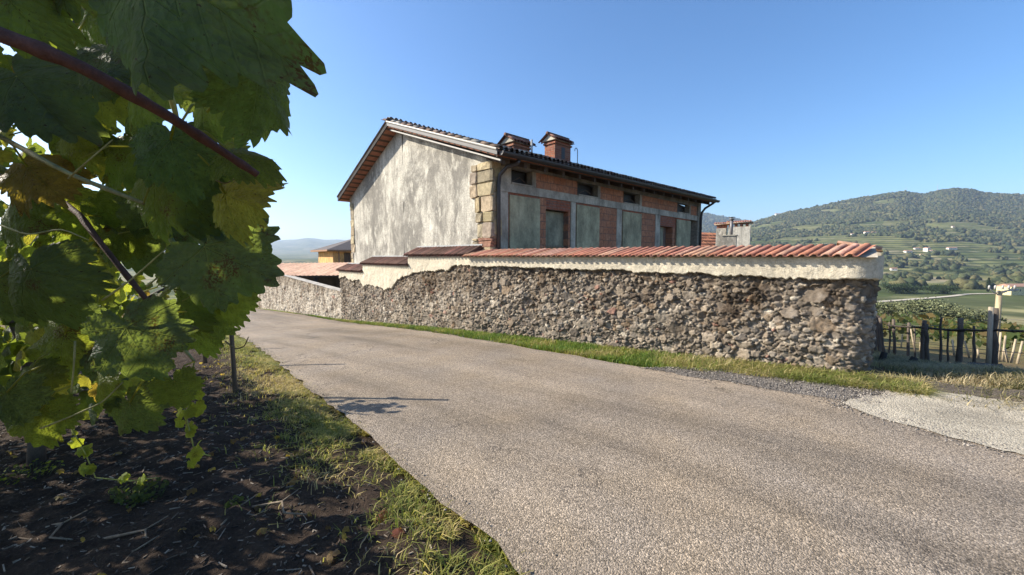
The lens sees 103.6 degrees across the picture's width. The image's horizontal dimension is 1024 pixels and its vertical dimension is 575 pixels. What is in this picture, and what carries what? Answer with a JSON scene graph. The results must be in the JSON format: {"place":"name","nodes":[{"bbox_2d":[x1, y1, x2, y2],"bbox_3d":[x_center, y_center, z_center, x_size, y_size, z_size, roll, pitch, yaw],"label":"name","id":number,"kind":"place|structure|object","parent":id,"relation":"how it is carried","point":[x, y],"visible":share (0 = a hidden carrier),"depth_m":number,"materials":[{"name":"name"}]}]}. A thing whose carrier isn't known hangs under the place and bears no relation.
{"place":"outdoors","nodes":[
{"label":"outdoors","id":0,"kind":"place"},
{"bbox_2d":[0,337,516,574],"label":"soil","id":1,"kind":"structure","parent":0,"point":[265,557],"depth_m":2.49,"materials":[{"name":"brown soil"}]},
{"bbox_2d":[0,458,64,484],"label":"weed clump","id":2,"kind":"object","parent":1,"relation":"on","point":[34,471],"visible":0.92,"depth_m":2.97,"materials":[{"name":"green plant"}]},
{"bbox_2d":[49,510,87,539],"bbox_3d":[-2.567,1.361,2.246,0.238,0.054,0.280,-3,5,-33],"label":"twig","id":3,"kind":"object","parent":1,"relation":"on","point":[56,530],"visible":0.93,"depth_m":2.26,"materials":[{"name":"wood"}]},
{"bbox_2d":[2,255,176,335],"bbox_3d":[-4.446,0.395,4.734,2.638,2.053,1.521,0,4,0],"label":"grapevine","id":4,"kind":"object","parent":1,"relation":"on","point":[120,312],"visible":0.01,"depth_m":4.53,"materials":[{"name":"green plant"}]},
{"bbox_2d":[104,516,167,538],"bbox_3d":[-2.011,1.348,2.232,0.418,0.054,0.187,0,4,0],"label":"twig","id":5,"kind":"object","parent":1,"relation":"on","point":[127,533],"visible":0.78,"depth_m":2.21,"materials":[{"name":"wood"}]},
{"bbox_2d":[108,474,169,508],"bbox_3d":[-2.408,1.325,2.596,0.334,0.136,0.281,0,4,0],"label":"weed clump","id":6,"kind":"object","parent":1,"relation":"on","point":[135,496],"visible":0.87,"depth_m":2.56,"materials":[{"name":"green plant"}]},
{"bbox_2d":[121,535,158,563],"bbox_3d":[-1.927,1.357,2.032,0.222,0.052,0.138,-4,6,-40],"label":"twig","id":7,"kind":"object","parent":1,"relation":"on","point":[138,548],"visible":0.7,"depth_m":2.08,"materials":[{"name":"wood"}]},
{"bbox_2d":[0,0,326,485],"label":"grapevine","id":8,"kind":"object","parent":1,"relation":"on","point":[79,79],"visible":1,"depth_m":0.95,"materials":[{"name":"green plant"}]},
{"bbox_2d":[0,363,456,574],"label":"wood litter","id":9,"kind":"object","parent":1,"relation":"on","point":[159,513],"visible":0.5,"depth_m":2.57,"materials":[{"name":"brown wood"}]},
{"bbox_2d":[229,335,237,392],"bbox_3d":[-3.357,0.493,4.811,0.091,1.851,0.048,2,5,23],"label":"vine post","id":10,"kind":"object","parent":1,"relation":"on","point":[233,365],"visible":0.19,"depth_m":4.83,"materials":[{"name":"wood"}]},
{"bbox_2d":[224,495,246,507],"bbox_3d":[-1.692,1.339,2.464,0.142,0.087,0.111,0,4,0],"label":"weed clump","id":11,"kind":"object","parent":1,"relation":"on","point":[228,505],"visible":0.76,"depth_m":2.47,"materials":[{"name":"green plant"}]},
{"bbox_2d":[220,494,256,524],"bbox_3d":[-1.678,1.327,2.438,0.167,0.053,0.365,0,4,0],"label":"twig","id":12,"kind":"object","parent":1,"relation":"on","point":[224,521],"visible":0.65,"depth_m":2.46,"materials":[{"name":"wood"}]},
{"bbox_2d":[6,358,481,574],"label":"leaf litter","id":13,"kind":"object","parent":1,"relation":"on","point":[256,508],"visible":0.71,"depth_m":2.92,"materials":[{"name":"brown plant"}]},
{"bbox_2d":[251,489,306,514],"bbox_3d":[-1.398,1.321,2.465,0.379,0.054,0.206,0,4,0],"label":"twig","id":14,"kind":"object","parent":1,"relation":"on","point":[271,503],"visible":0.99,"depth_m":2.46,"materials":[{"name":"wood"}]},
{"bbox_2d":[286,477,297,485],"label":"fallen leaf","id":15,"kind":"object","parent":1,"relation":"on","point":[294,479],"visible":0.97,"depth_m":2.72,"materials":[{"name":"plant"}]},
{"bbox_2d":[326,548,340,564],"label":"fallen leaf","id":16,"kind":"object","parent":1,"relation":"on","point":[331,554],"visible":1,"depth_m":2.02,"materials":[{"name":"beige plant"}]},
{"bbox_2d":[178,333,544,574],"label":"verge grass","id":17,"kind":"structure","parent":1,"relation":"on","point":[264,360],"depth_m":3.03,"materials":[{"name":"green plant"}]},
{"bbox_2d":[376,510,390,522],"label":"fallen leaf","id":18,"kind":"object","parent":1,"relation":"on","point":[381,516],"visible":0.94,"depth_m":2.34,"materials":[{"name":"brown plant"}]},
{"bbox_2d":[391,527,404,538],"bbox_3d":[-0.621,1.339,2.185,0.072,0.047,0.076,-4,6,-38],"label":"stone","id":19,"kind":"object","parent":1,"relation":"on","point":[396,532],"visible":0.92,"depth_m":2.18,"materials":[{"name":"red stone"}]},
{"bbox_2d":[0,197,1023,394],"bbox_3d":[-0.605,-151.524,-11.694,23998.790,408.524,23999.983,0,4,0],"label":"terrain","id":20,"kind":"structure","parent":0,"point":[299,250],"depth_m":679.61,"materials":[{"name":"green plant"}]},
{"bbox_2d":[257,275,341,318],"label":"stone wall","id":21,"kind":"structure","parent":20,"relation":"on","point":[297,295],"depth_m":18.11,"materials":[{"name":"stone"}]},
{"bbox_2d":[277,262,351,287],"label":"tiled shed","id":22,"kind":"structure","parent":20,"relation":"on","point":[326,273],"depth_m":26.56,"materials":[{"name":"tile"}]},
{"bbox_2d":[310,239,351,262],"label":"orange house","id":23,"kind":"structure","parent":20,"relation":"on","point":[339,252],"depth_m":36.64,"materials":[{"name":"paint"}]},
{"bbox_2d":[344,253,350,262],"bbox_3d":[-14.965,-2.519,36.630,0.550,1.300,0.030,-3,6,-37],"label":"door","id":24,"kind":"structure","parent":23,"relation":"in","point":[347,257],"depth_m":36.60,"materials":[{"name":"brown wood"}]},
{"bbox_2d":[336,244,482,331],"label":"stepped wall","id":25,"kind":"structure","parent":20,"relation":"on","point":[425,285],"depth_m":10.97,"materials":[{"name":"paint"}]},
{"bbox_2d":[337,117,719,262],"bbox_3d":[1.179,-1.805,15.798,12.428,6.970,8.794,-4,6,-44],"label":"farmhouse","id":26,"kind":"object","parent":20,"relation":"on","point":[408,187],"visible":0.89,"depth_m":11.34,"materials":[{"name":"paint"}]},
{"bbox_2d":[511,171,532,186],"bbox_3d":[0.163,-2.646,9.762,0.712,0.366,0.290,-4,6,-44],"label":"window","id":27,"kind":"structure","parent":26,"relation":"in","point":[517,178],"depth_m":9.87,"materials":[{"name":"glass"}]},
{"bbox_2d":[577,184,598,198],"bbox_3d":[2.110,-2.790,11.636,0.969,0.366,0.290,-4,6,-44],"label":"window","id":28,"kind":"structure","parent":26,"relation":"in","point":[582,190],"depth_m":11.75,"materials":[{"name":"glass"}]},
{"bbox_2d":[623,194,640,205],"bbox_3d":[3.877,-2.921,13.338,1.026,0.366,0.290,-4,6,-44],"label":"window","id":29,"kind":"structure","parent":26,"relation":"in","point":[628,199],"depth_m":13.49,"materials":[{"name":"glass"}]},
{"bbox_2d":[677,205,689,214],"bbox_3d":[6.756,-3.135,16.110,1.102,0.366,0.290,-4,6,-44],"label":"window","id":30,"kind":"structure","parent":26,"relation":"in","point":[680,209],"depth_m":16.29,"materials":[{"name":"glass"}]},
{"bbox_2d":[258,308,867,380],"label":"grass","id":31,"kind":"structure","parent":20,"relation":"on","point":[617,354],"depth_m":7.01,"materials":[{"name":"green plant"}]},
{"bbox_2d":[463,241,884,374],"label":"stone wall","id":32,"kind":"structure","parent":20,"relation":"on","point":[810,305],"depth_m":6.16,"materials":[{"name":"stone"}]},
{"bbox_2d":[702,212,747,232],"bbox_3d":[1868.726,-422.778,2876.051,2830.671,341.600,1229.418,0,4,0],"label":"distant woodland","id":33,"kind":"object","parent":20,"relation":"on","point":[708,225],"visible":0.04,"depth_m":2985.15,"materials":[{"name":"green plant"}]},
{"bbox_2d":[701,217,752,246],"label":"neighbour house","id":34,"kind":"structure","parent":20,"relation":"on","point":[736,236],"depth_m":23.08,"materials":[{"name":"paint"}]},
{"bbox_2d":[600,349,951,397],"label":"dry grass","id":35,"kind":"structure","parent":20,"relation":"on","point":[901,384],"depth_m":4.98,"materials":[{"name":"green plant"}]},
{"bbox_2d":[706,188,1023,288],"bbox_3d":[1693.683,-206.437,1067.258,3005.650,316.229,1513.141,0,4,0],"label":"woodland","id":36,"kind":"object","parent":20,"relation":"on","point":[999,210],"visible":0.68,"depth_m":1111.16,"materials":[{"name":"green plant"}]},
{"bbox_2d":[878,351,887,360],"bbox_3d":[8.032,1.546,8.747,0.206,0.321,0.136,0,4,0],"label":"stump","id":37,"kind":"object","parent":20,"relation":"on","point":[883,355],"visible":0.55,"depth_m":8.70,"materials":[{"name":"brown wood"}]},
{"bbox_2d":[878,282,913,293],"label":"bushy tree","id":38,"kind":"object","parent":20,"relation":"on","point":[896,288],"visible":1,"depth_m":280.40,"materials":[{"name":"green plant"}]},
{"bbox_2d":[875,301,928,318],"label":"bushy tree","id":39,"kind":"object","parent":20,"relation":"on","point":[881,306],"visible":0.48,"depth_m":90.22,"materials":[{"name":"green plant"}]},
{"bbox_2d":[908,356,917,361],"bbox_3d":[7.662,1.447,7.732,0.225,0.260,0.136,0,4,0],"label":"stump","id":40,"kind":"object","parent":20,"relation":"on","point":[913,358],"visible":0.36,"depth_m":7.70,"materials":[{"name":"wood"}]},
{"bbox_2d":[906,283,922,292],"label":"bushy tree","id":41,"kind":"object","parent":20,"relation":"on","point":[914,288],"visible":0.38,"depth_m":286.71,"materials":[{"name":"green plant"}]},
{"bbox_2d":[886,298,954,319],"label":"bushy tree","id":42,"kind":"object","parent":20,"relation":"on","point":[914,306],"visible":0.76,"depth_m":86.53,"materials":[{"name":"green plant"}]},
{"bbox_2d":[910,268,932,272],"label":"bushy tree","id":43,"kind":"object","parent":20,"relation":"on","point":[921,270],"visible":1,"depth_m":570.27,"materials":[{"name":"green plant"}]},
{"bbox_2d":[923,247,930,251],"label":"distant house","id":44,"kind":"structure","parent":20,"relation":"on","point":[925,249],"depth_m":755.76,"materials":[{"name":"concrete"}]},
{"bbox_2d":[843,390,1023,454],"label":"apron","id":45,"kind":"object","parent":20,"relation":"on","point":[1005,425],"visible":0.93,"depth_m":3.72,"materials":[{"name":"concrete"}]},
{"bbox_2d":[919,284,950,293],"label":"bushy tree","id":46,"kind":"object","parent":20,"relation":"on","point":[928,287],"visible":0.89,"depth_m":282.73,"materials":[{"name":"green plant"}]},
{"bbox_2d":[871,349,1023,409],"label":"bank grass","id":47,"kind":"structure","parent":20,"relation":"on","point":[995,375],"depth_m":5.01,"materials":[{"name":"green plant"}]},
{"bbox_2d":[914,296,980,318],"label":"bushy tree","id":48,"kind":"object","parent":20,"relation":"on","point":[939,302],"visible":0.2,"depth_m":92.56,"materials":[{"name":"green plant"}]},
{"bbox_2d":[931,285,964,293],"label":"bushy tree","id":49,"kind":"object","parent":20,"relation":"on","point":[949,288],"visible":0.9,"depth_m":277.37,"materials":[{"name":"green plant"}]},
{"bbox_2d":[874,307,1023,363],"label":"wooden fence","id":50,"kind":"object","parent":20,"relation":"on","point":[992,345],"visible":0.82,"depth_m":7.96,"materials":[{"name":"wood"}]},
{"bbox_2d":[875,311,1023,356],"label":"vineyard rows","id":51,"kind":"object","parent":20,"relation":"on","point":[946,324],"visible":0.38,"depth_m":22.48,"materials":[{"name":"green plant"}]},
{"bbox_2d":[923,305,979,320],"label":"bushy tree","id":52,"kind":"object","parent":20,"relation":"on","point":[955,313],"visible":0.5,"depth_m":84.09,"materials":[{"name":"green plant"}]},
{"bbox_2d":[946,247,956,249],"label":"distant house","id":53,"kind":"structure","parent":20,"relation":"on","point":[951,248],"depth_m":761.81,"materials":[{"name":"concrete"}]},
{"bbox_2d":[951,340,954,356],"bbox_3d":[16.693,2.355,15.228,0.217,0.783,0.066,0,4,0],"label":"vineyard stake","id":54,"kind":"object","parent":20,"relation":"on","point":[953,348],"visible":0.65,"depth_m":15.20,"materials":[{"name":"grey wood"}]},
{"bbox_2d":[943,269,968,273],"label":"bushy tree","id":55,"kind":"object","parent":20,"relation":"on","point":[960,270],"visible":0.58,"depth_m":552.81,"materials":[{"name":"green plant"}]},
{"bbox_2d":[964,341,970,357],"bbox_3d":[17.795,2.475,15.739,0.344,0.793,0.066,0,4,0],"label":"vineyard stake","id":56,"kind":"object","parent":20,"relation":"on","point":[967,351],"visible":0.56,"depth_m":15.72,"materials":[{"name":"grey wood"}]},
{"bbox_2d":[940,307,1006,323],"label":"bushy tree","id":57,"kind":"object","parent":20,"relation":"on","point":[985,314],"visible":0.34,"depth_m":86.64,"materials":[{"name":"green plant"}]},
{"bbox_2d":[963,267,984,271],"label":"bushy tree","id":58,"kind":"object","parent":20,"relation":"on","point":[971,269],"visible":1,"depth_m":571.40,"materials":[{"name":"green plant"}]},
{"bbox_2d":[986,278,990,291],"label":"cypress","id":59,"kind":"object","parent":20,"relation":"on","point":[988,283],"visible":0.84,"depth_m":301.49,"materials":[{"name":"green plant"}]},
{"bbox_2d":[998,332,1001,361],"bbox_3d":[17.197,2.149,14.209,0.078,1.157,0.066,0,4,0],"label":"vineyard stake","id":60,"kind":"object","parent":20,"relation":"on","point":[1000,338],"visible":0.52,"depth_m":14.18,"materials":[{"name":"beige wood"}]},
{"bbox_2d":[988,285,1018,339],"bbox_3d":[19.580,1.510,16.164,1.209,3.204,0.240,0,4,0],"label":"utility pole","id":61,"kind":"object","parent":20,"relation":"on","point":[998,299],"visible":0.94,"depth_m":16.04,"materials":[{"name":"paint"}]},
{"bbox_2d":[1001,335,1006,361],"bbox_3d":[17.971,2.283,14.721,0.091,1.063,0.066,0,4,0],"label":"vineyard stake","id":62,"kind":"object","parent":20,"relation":"on","point":[1004,346],"visible":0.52,"depth_m":14.71,"materials":[{"name":"beige wood"}]},
{"bbox_2d":[1004,348,1008,362],"bbox_3d":[17.475,2.455,14.233,0.232,0.618,0.066,0,4,0],"label":"vineyard stake","id":63,"kind":"object","parent":20,"relation":"on","point":[1006,356],"visible":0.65,"depth_m":14.21,"materials":[{"name":"beige wood"}]},
{"bbox_2d":[996,283,1023,294],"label":"yellow building","id":64,"kind":"structure","parent":20,"relation":"on","point":[1020,287],"depth_m":273.35,"materials":[{"name":"paint"}]},
{"bbox_2d":[1001,263,1019,265],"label":"bushy tree","id":65,"kind":"object","parent":20,"relation":"on","point":[1010,264],"visible":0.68,"depth_m":597.82,"materials":[{"name":"green plant"}]},
{"bbox_2d":[1009,339,1016,362],"bbox_3d":[17.686,2.288,14.220,0.164,0.956,0.066,0,4,0],"label":"vineyard stake","id":66,"kind":"object","parent":20,"relation":"on","point":[1013,350],"visible":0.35,"depth_m":14.20,"materials":[{"name":"beige wood"}]},
{"bbox_2d":[1016,341,1023,363],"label":"vineyard stake","id":67,"kind":"object","parent":20,"relation":"on","point":[1019,352],"visible":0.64,"depth_m":13.70,"materials":[{"name":"beige wood"}]},
{"bbox_2d":[0,0,1023,240],"label":"sky","id":68,"kind":"structure","parent":0,"point":[762,108],"materials":[{"name":"blue"}]},
{"bbox_2d":[235,308,1023,574],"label":"road","id":69,"kind":"structure","parent":0,"point":[577,465],"depth_m":2.91,"materials":[{"name":"grey asphalt"}]},
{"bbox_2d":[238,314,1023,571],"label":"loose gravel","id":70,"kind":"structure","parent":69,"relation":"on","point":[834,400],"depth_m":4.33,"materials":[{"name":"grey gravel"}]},
{"bbox_2d":[646,367,882,399],"bbox_3d":[2.920,1.142,4.923,2.643,0.068,0.702,3,5,31],"label":"shoulder","id":71,"kind":"object","parent":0,"point":[802,389],"visible":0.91,"depth_m":4.75},
{"bbox_2d":[877,293,993,301],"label":"farm track","id":72,"kind":"structure","parent":0,"point":[935,297],"depth_m":249.03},
{"bbox_2d":[878,374,1023,401],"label":"driveway","id":73,"kind":"structure","parent":0,"point":[969,388],"depth_m":4.35,"materials":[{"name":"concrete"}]},
{"bbox_2d":[967,362,1002,365],"bbox_3d":[7.102,1.213,6.051,0.417,0.189,0.229,0,4,0],"label":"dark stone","id":74,"kind":"object","parent":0,"point":[975,363],"visible":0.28,"depth_m":6.08,"materials":[{"name":"stone"}]}
]}

